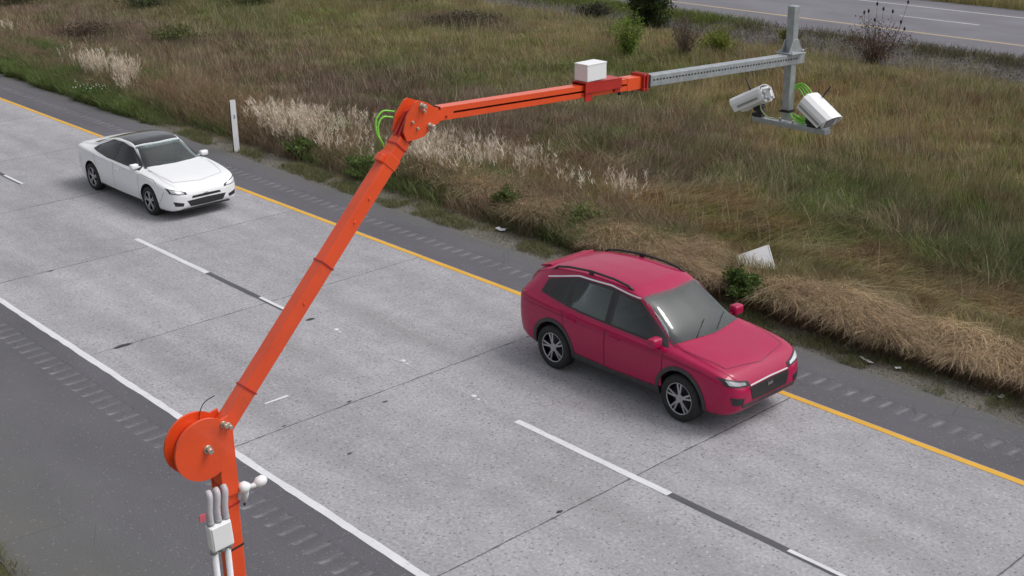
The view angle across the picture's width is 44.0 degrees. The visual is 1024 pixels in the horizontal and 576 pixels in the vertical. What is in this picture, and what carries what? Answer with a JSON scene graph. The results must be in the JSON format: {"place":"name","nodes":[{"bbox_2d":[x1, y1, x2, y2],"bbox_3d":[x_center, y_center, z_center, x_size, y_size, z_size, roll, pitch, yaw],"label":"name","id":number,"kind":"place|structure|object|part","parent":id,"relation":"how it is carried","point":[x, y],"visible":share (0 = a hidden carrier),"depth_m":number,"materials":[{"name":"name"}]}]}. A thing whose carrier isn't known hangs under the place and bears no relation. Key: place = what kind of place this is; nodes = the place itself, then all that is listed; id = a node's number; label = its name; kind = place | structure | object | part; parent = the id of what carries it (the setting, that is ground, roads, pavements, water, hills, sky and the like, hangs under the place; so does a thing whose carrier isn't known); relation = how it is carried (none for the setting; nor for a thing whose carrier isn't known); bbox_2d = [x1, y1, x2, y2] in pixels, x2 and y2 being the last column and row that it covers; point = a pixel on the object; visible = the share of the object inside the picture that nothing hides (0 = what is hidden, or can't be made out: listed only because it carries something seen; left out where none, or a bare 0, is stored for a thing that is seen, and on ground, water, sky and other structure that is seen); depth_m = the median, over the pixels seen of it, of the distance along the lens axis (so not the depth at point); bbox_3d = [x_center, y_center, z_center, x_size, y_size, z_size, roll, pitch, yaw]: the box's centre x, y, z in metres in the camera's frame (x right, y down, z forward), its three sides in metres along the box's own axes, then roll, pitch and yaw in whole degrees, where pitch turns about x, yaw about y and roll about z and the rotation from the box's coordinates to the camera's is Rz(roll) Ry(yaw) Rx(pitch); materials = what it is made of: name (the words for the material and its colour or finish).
{"place":"outdoors","nodes":[
{"label":"outdoors","id":0,"kind":"place"},
{"bbox_2d":[0,562,10,575],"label":"verge ground","id":1,"kind":"structure","parent":0,"point":[3,569],"depth_m":15.61,"materials":[{"name":"soil"}]},
{"bbox_2d":[0,538,31,575],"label":"verge grass","id":2,"kind":"structure","parent":1,"relation":"on","point":[3,566],"depth_m":15.56,"materials":[{"name":"green plant"}]},
{"bbox_2d":[163,5,830,575],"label":"camera boom","id":3,"kind":"object","parent":1,"relation":"on","point":[195,447],"visible":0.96,"depth_m":5.69,"materials":[{"name":"orange paint"}]},
{"bbox_2d":[198,395,214,419],"bbox_3d":[-1.317,0.520,5.454,0.089,0.103,0.010,-19,27,-39],"label":"looped wire","id":4,"kind":"object","parent":3,"relation":"on","point":[202,405],"visible":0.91,"depth_m":5.44,"materials":[{"name":"grey metal"}]},
{"bbox_2d":[205,515,233,555],"bbox_3d":[-1.285,1.078,5.559,0.119,0.160,0.072,-19,27,-39],"label":"junction box","id":5,"kind":"object","parent":3,"relation":"attached to","point":[220,537],"visible":0.94,"depth_m":5.53,"materials":[{"name":"white plastic"}]},
{"bbox_2d":[204,490,213,522],"bbox_3d":[-1.312,0.946,5.484,0.038,0.150,0.049,-11,23,-25],"label":"conduit","id":6,"kind":"object","parent":5,"relation":"attached to","point":[209,505],"visible":1,"depth_m":5.46,"materials":[{"name":"white plastic"}]},
{"bbox_2d":[199,513,205,522],"bbox_3d":[-1.336,0.993,5.465,0.030,0.035,0.006,-19,27,-39],"label":"flagging tape","id":7,"kind":"object","parent":6,"relation":"attached to","point":[202,517],"visible":1,"depth_m":5.46,"materials":[{"name":"pink plastic"}]},
{"bbox_2d":[212,487,220,519],"bbox_3d":[-1.284,0.937,5.508,0.038,0.150,0.049,-11,23,-25],"label":"conduit","id":8,"kind":"object","parent":5,"relation":"attached to","point":[217,501],"visible":1,"depth_m":5.49,"materials":[{"name":"white plastic"}]},
{"bbox_2d":[212,552,220,575],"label":"conduit","id":9,"kind":"object","parent":5,"relation":"attached to","point":[216,564],"visible":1,"depth_m":5.57,"materials":[{"name":"white plastic"}]},
{"bbox_2d":[220,484,228,516],"bbox_3d":[-1.256,0.927,5.532,0.038,0.150,0.049,-11,23,-25],"label":"conduit","id":10,"kind":"object","parent":5,"relation":"attached to","point":[224,500],"visible":1,"depth_m":5.51,"materials":[{"name":"white plastic"}]},
{"bbox_2d":[225,548,233,575],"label":"conduit","id":11,"kind":"object","parent":5,"relation":"attached to","point":[228,558],"visible":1,"depth_m":5.61,"materials":[{"name":"white plastic"}]},
{"bbox_2d":[239,475,266,505],"bbox_3d":[-1.155,0.900,5.641,0.139,0.116,0.054,-19,27,-39],"label":"mast fitting","id":12,"kind":"object","parent":3,"relation":"attached to","point":[245,487],"visible":1,"depth_m":5.62,"materials":[{"name":"white plastic"}]},
{"bbox_2d":[375,110,394,146],"bbox_3d":[-0.574,-0.725,5.750,0.107,0.165,0.034,-19,27,-39],"label":"green cable","id":13,"kind":"object","parent":3,"relation":"attached to","point":[377,131],"visible":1,"depth_m":5.73,"materials":[{"name":"green plastic"}]},
{"bbox_2d":[574,59,606,81],"bbox_3d":[0.404,-1.116,6.500,0.145,0.089,0.095,-19,27,-39],"label":"equipment box","id":14,"kind":"object","parent":3,"relation":"on","point":[590,70],"visible":1,"depth_m":6.46,"materials":[{"name":"white plastic"}]},
{"bbox_2d":[729,77,774,115],"bbox_3d":[1.498,-1.195,7.928,0.130,0.257,0.293,-16,-1,-35],"label":"surveillance camera","id":15,"kind":"object","parent":3,"relation":"on","point":[756,97],"visible":1,"depth_m":7.87,"materials":[{"name":"white metal"}]},
{"bbox_2d":[760,104,778,119],"bbox_3d":[1.588,-1.090,7.817,0.140,0.092,0.020,16,27,38],"label":"looped wire","id":16,"kind":"object","parent":15,"relation":"hanging from","point":[766,115],"visible":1,"depth_m":7.83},
{"bbox_2d":[789,83,811,123],"bbox_3d":[1.759,-1.120,7.715,0.080,0.245,0.184,-19,27,-39],"label":"green cable","id":17,"kind":"object","parent":3,"relation":"attached to","point":[798,119],"visible":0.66,"depth_m":7.73,"materials":[{"name":"green plastic"}]},
{"bbox_2d":[797,86,842,128],"bbox_3d":[1.851,-1.068,7.583,0.171,0.263,0.242,-15,55,-34],"label":"surveillance camera","id":18,"kind":"object","parent":3,"relation":"attached to","point":[816,110],"visible":1,"depth_m":7.55,"materials":[{"name":"white metal"}]},
{"bbox_2d":[823,117,836,128],"bbox_3d":[1.893,-0.988,7.555,0.078,0.072,0.013,-15,55,-34],"label":"lens window","id":19,"kind":"structure","parent":18,"relation":"in","point":[829,123],"depth_m":7.55,"materials":[{"name":"grey glass"}]},
{"bbox_2d":[0,303,415,575],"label":"road shoulder","id":20,"kind":"object","parent":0,"point":[93,482],"visible":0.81,"depth_m":17.18},
{"bbox_2d":[0,97,1023,575],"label":"road","id":21,"kind":"structure","parent":0,"point":[440,471],"depth_m":19.14,"materials":[{"name":"concrete"}]},
{"bbox_2d":[77,130,234,214],"bbox_3d":[-8.641,-2.967,30.571,2.013,1.439,4.871,-19,27,-39],"label":"sedan","id":22,"kind":"object","parent":21,"relation":"on","point":[157,171],"visible":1,"depth_m":29.65,"materials":[{"name":"white paint"}]},
{"bbox_3d":[-9.826,-2.815,30.540,0.053,0.667,0.989,-19,27,-39],"label":"door","id":23,"kind":"part","parent":22,"relation":"part of","materials":[{"name":"white paint"}]},
{"bbox_3d":[-9.708,-3.386,30.476,0.280,0.380,0.948,-19,27,-39],"label":"side window","id":24,"kind":"part","parent":22,"relation":"part of","materials":[{"name":"black glass"}]},
{"bbox_3d":[-8.975,-3.101,29.734,0.280,0.404,1.051,-19,27,-39],"label":"side window","id":25,"kind":"part","parent":22,"relation":"part of","materials":[{"name":"black glass"}]},
{"bbox_3d":[-9.058,-2.519,29.761,0.053,0.648,1.236,-19,27,-39],"label":"door","id":26,"kind":"part","parent":22,"relation":"part of","materials":[{"name":"white paint"}]},
{"bbox_2d":[47,270,562,512],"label":"road tar patches","id":27,"kind":"object","parent":21,"relation":"on","point":[127,344],"visible":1,"depth_m":22.02,"materials":[{"name":"black asphalt"}]},
{"bbox_2d":[0,172,845,575],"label":"lane markings","id":28,"kind":"object","parent":21,"relation":"on","point":[362,536],"visible":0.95,"depth_m":17.68,"materials":[{"name":"white paint"}]},
{"bbox_2d":[0,98,1023,485],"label":"yellow edge line","id":29,"kind":"object","parent":21,"relation":"on","point":[946,454],"visible":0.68,"depth_m":19.90,"materials":[{"name":"paint"}]},
{"bbox_2d":[521,248,797,421],"bbox_3d":[2.275,0.606,20.292,2.167,1.779,4.604,-19,27,-39],"label":"crossover car","id":30,"kind":"object","parent":21,"relation":"on","point":[685,345],"visible":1,"depth_m":19.63,"materials":[{"name":"paint"}]},
{"bbox_3d":[0.781,0.008,20.569,0.206,0.420,0.491,-19,27,-39],"label":"side window","id":31,"kind":"part","parent":30,"relation":"part of","materials":[{"name":"black glass"}]},
{"bbox_3d":[1.263,0.189,20.073,0.218,0.504,0.801,-19,27,-39],"label":"side window","id":32,"kind":"part","parent":30,"relation":"part of","materials":[{"name":"black glass"}]},
{"bbox_3d":[1.120,0.776,20.228,0.049,0.651,0.970,-19,27,-39],"label":"door","id":33,"kind":"part","parent":30,"relation":"part of","materials":[{"name":"paint"}]},
{"bbox_3d":[1.858,1.072,19.481,0.046,0.609,1.170,-19,27,-39],"label":"door","id":34,"kind":"part","parent":30,"relation":"part of","materials":[{"name":"paint"}]},
{"bbox_2d":[0,74,1023,479],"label":"median shoulder","id":35,"kind":"object","parent":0,"point":[960,430],"visible":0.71,"depth_m":25.50},
{"bbox_2d":[2,0,1023,426],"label":"median ground","id":36,"kind":"structure","parent":0,"point":[1008,414],"depth_m":27.82,"materials":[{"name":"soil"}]},
{"bbox_2d":[0,0,46,7],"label":"bramble","id":37,"kind":"object","parent":36,"relation":"on","point":[7,1],"visible":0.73,"depth_m":61.40,"materials":[{"name":"green plant"}]},
{"bbox_2d":[51,17,114,40],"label":"bramble","id":38,"kind":"object","parent":36,"relation":"on","point":[86,30],"visible":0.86,"depth_m":52.87,"materials":[{"name":"green plant"}]},
{"bbox_2d":[72,79,106,98],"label":"flower clump","id":39,"kind":"object","parent":36,"relation":"on","point":[87,88],"visible":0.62,"depth_m":41.00,"materials":[{"name":"green plant"}]},
{"bbox_2d":[113,0,174,9],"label":"bramble","id":40,"kind":"object","parent":36,"relation":"on","point":[148,3],"visible":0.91,"depth_m":58.91,"materials":[{"name":"green plant"}]},
{"bbox_2d":[146,21,213,43],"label":"bramble","id":41,"kind":"object","parent":36,"relation":"on","point":[172,34],"visible":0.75,"depth_m":50.31,"materials":[{"name":"green plant"}]},
{"bbox_2d":[101,62,367,145],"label":"russet weeds","id":42,"kind":"object","parent":36,"relation":"on","point":[210,101],"visible":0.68,"depth_m":38.20,"materials":[{"name":"brown plant"}]},
{"bbox_2d":[229,100,239,152],"bbox_3d":[-7.530,-4.354,34.345,0.165,1.520,0.075,-10,23,-23],"label":"marker post","id":43,"kind":"object","parent":36,"relation":"on","point":[234,125],"visible":1,"depth_m":34.30,"materials":[{"name":"white plastic"}]},
{"bbox_2d":[206,0,275,7],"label":"bramble","id":44,"kind":"object","parent":36,"relation":"on","point":[250,1],"visible":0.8,"depth_m":59.38,"materials":[{"name":"green plant"}]},
{"bbox_2d":[282,137,316,158],"bbox_3d":[-5.588,-3.724,33.647,0.873,0.617,1.014,-19,27,-39],"label":"green clump","id":45,"kind":"object","parent":36,"relation":"on","point":[296,145],"visible":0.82,"depth_m":33.48,"materials":[{"name":"green plant"}]},
{"bbox_2d":[7,26,642,203],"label":"plume stems","id":46,"kind":"object","parent":36,"relation":"on","point":[94,72],"visible":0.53,"depth_m":33.36,"materials":[{"name":"beige plant"}]},
{"bbox_2d":[0,13,649,198],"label":"plume heads","id":47,"kind":"object","parent":46,"relation":"attached to","point":[296,112],"visible":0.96,"depth_m":33.71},
{"bbox_2d":[339,152,374,177],"bbox_3d":[-3.517,-3.085,31.814,1.632,0.638,1.138,-5,21,-12],"label":"green clump","id":48,"kind":"object","parent":36,"relation":"on","point":[368,160],"visible":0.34,"depth_m":31.62,"materials":[{"name":"green plant"}]},
{"bbox_2d":[0,24,717,252],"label":"verge weeds","id":49,"kind":"object","parent":36,"relation":"on","point":[395,186],"visible":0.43,"depth_m":31.02,"materials":[{"name":"green plant"}]},
{"bbox_2d":[414,7,503,26],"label":"bramble","id":50,"kind":"object","parent":36,"relation":"on","point":[464,16],"visible":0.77,"depth_m":53.40,"materials":[{"name":"green plant"}]},
{"bbox_2d":[490,183,522,206],"bbox_3d":[-0.096,-1.994,28.535,0.752,0.765,0.734,-19,27,-39],"label":"green clump","id":51,"kind":"object","parent":36,"relation":"on","point":[503,194],"visible":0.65,"depth_m":28.37,"materials":[{"name":"green plant"}]},
{"bbox_2d":[0,0,1023,376],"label":"field grass","id":52,"kind":"structure","parent":36,"relation":"on","point":[558,56],"depth_m":35.95,"materials":[{"name":"green plant"}]},
{"bbox_2d":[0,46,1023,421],"bbox_3d":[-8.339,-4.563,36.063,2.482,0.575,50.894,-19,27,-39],"label":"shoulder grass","id":53,"kind":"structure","parent":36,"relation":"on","point":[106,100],"depth_m":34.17,"materials":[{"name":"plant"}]},
{"bbox_2d":[553,201,611,226],"bbox_3d":[1.516,-1.591,27.422,1.362,0.698,1.345,-5,21,-11],"label":"green clump","id":54,"kind":"object","parent":36,"relation":"on","point":[579,209],"visible":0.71,"depth_m":27.15,"materials":[{"name":"green plant"}]},
{"bbox_2d":[571,0,614,17],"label":"bramble","id":55,"kind":"object","parent":36,"relation":"on","point":[597,7],"visible":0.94,"depth_m":56.53,"materials":[{"name":"green plant"}]},
{"bbox_2d":[209,107,1023,400],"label":"straw bank","id":56,"kind":"structure","parent":36,"relation":"on","point":[807,309],"depth_m":22.38,"materials":[{"name":"beige plant"}]},
{"bbox_2d":[607,7,646,58],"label":"leafy shrub","id":57,"kind":"object","parent":36,"relation":"on","point":[626,42],"visible":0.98,"depth_m":45.40,"materials":[{"name":"green plant"}]},
{"bbox_2d":[622,0,676,29],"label":"evergreen tree","id":58,"kind":"object","parent":36,"relation":"on","point":[647,10],"visible":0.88,"depth_m":52.61,"materials":[{"name":"green plant"}]},
{"bbox_2d":[663,9,712,57],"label":"bare bush","id":59,"kind":"object","parent":36,"relation":"on","point":[685,42],"visible":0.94,"depth_m":45.41,"materials":[{"name":"brown plant"}]},
{"bbox_2d":[361,0,1023,97],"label":"verge weeds","id":60,"kind":"object","parent":36,"relation":"on","point":[619,5],"visible":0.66,"depth_m":51.19,"materials":[{"name":"green plant"}]},
{"bbox_2d":[699,24,737,52],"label":"leafy shrub","id":61,"kind":"object","parent":36,"relation":"on","point":[717,40],"visible":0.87,"depth_m":46.38,"materials":[{"name":"green plant"}]},
{"bbox_2d":[721,264,768,300],"bbox_3d":[4.222,-0.069,23.503,1.095,0.738,0.862,-19,27,-39],"label":"green clump","id":62,"kind":"object","parent":36,"relation":"on","point":[737,278],"visible":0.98,"depth_m":23.39,"materials":[{"name":"green plant"}]},
{"bbox_2d":[737,245,774,269],"bbox_3d":[4.815,-0.503,25.000,0.676,0.542,0.050,-20,-27,19],"label":"signboard","id":63,"kind":"object","parent":36,"relation":"on","point":[764,253],"visible":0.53,"depth_m":24.99,"materials":[{"name":"white plastic"}]},
{"bbox_2d":[500,0,1023,86],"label":"stones","id":64,"kind":"object","parent":36,"relation":"on","point":[963,60],"visible":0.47,"depth_m":48.26,"materials":[{"name":"stone"},{"name":"gravel"}]},
{"bbox_2d":[776,28,805,43],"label":"leafy shrub","id":65,"kind":"object","parent":36,"relation":"on","point":[783,34],"visible":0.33,"depth_m":49.55,"materials":[{"name":"green plant"}]},
{"bbox_2d":[831,0,915,64],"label":"bare bush","id":66,"kind":"object","parent":36,"relation":"on","point":[877,54],"visible":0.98,"depth_m":45.48,"materials":[{"name":"brown plant"}]},
{"bbox_2d":[594,0,1023,58],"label":"road shoulder","id":67,"kind":"object","parent":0,"point":[996,48],"depth_m":52.88},
{"bbox_2d":[672,0,1023,46],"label":"road","id":68,"kind":"structure","parent":0,"point":[995,27],"depth_m":54.94,"materials":[{"name":"grey asphalt"}]},
{"bbox_2d":[672,0,1023,45],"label":"road markings","id":69,"kind":"object","parent":68,"relation":"on","point":[888,28],"visible":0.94,"depth_m":54.48,"materials":[{"name":"white paint"}]},
{"bbox_2d":[927,0,1023,10],"bbox_3d":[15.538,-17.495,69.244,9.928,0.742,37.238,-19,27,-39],"label":"grass","id":70,"kind":"structure","parent":0,"point":[1011,4],"depth_m":57.18,"materials":[{"name":"green plant"}]}
]}

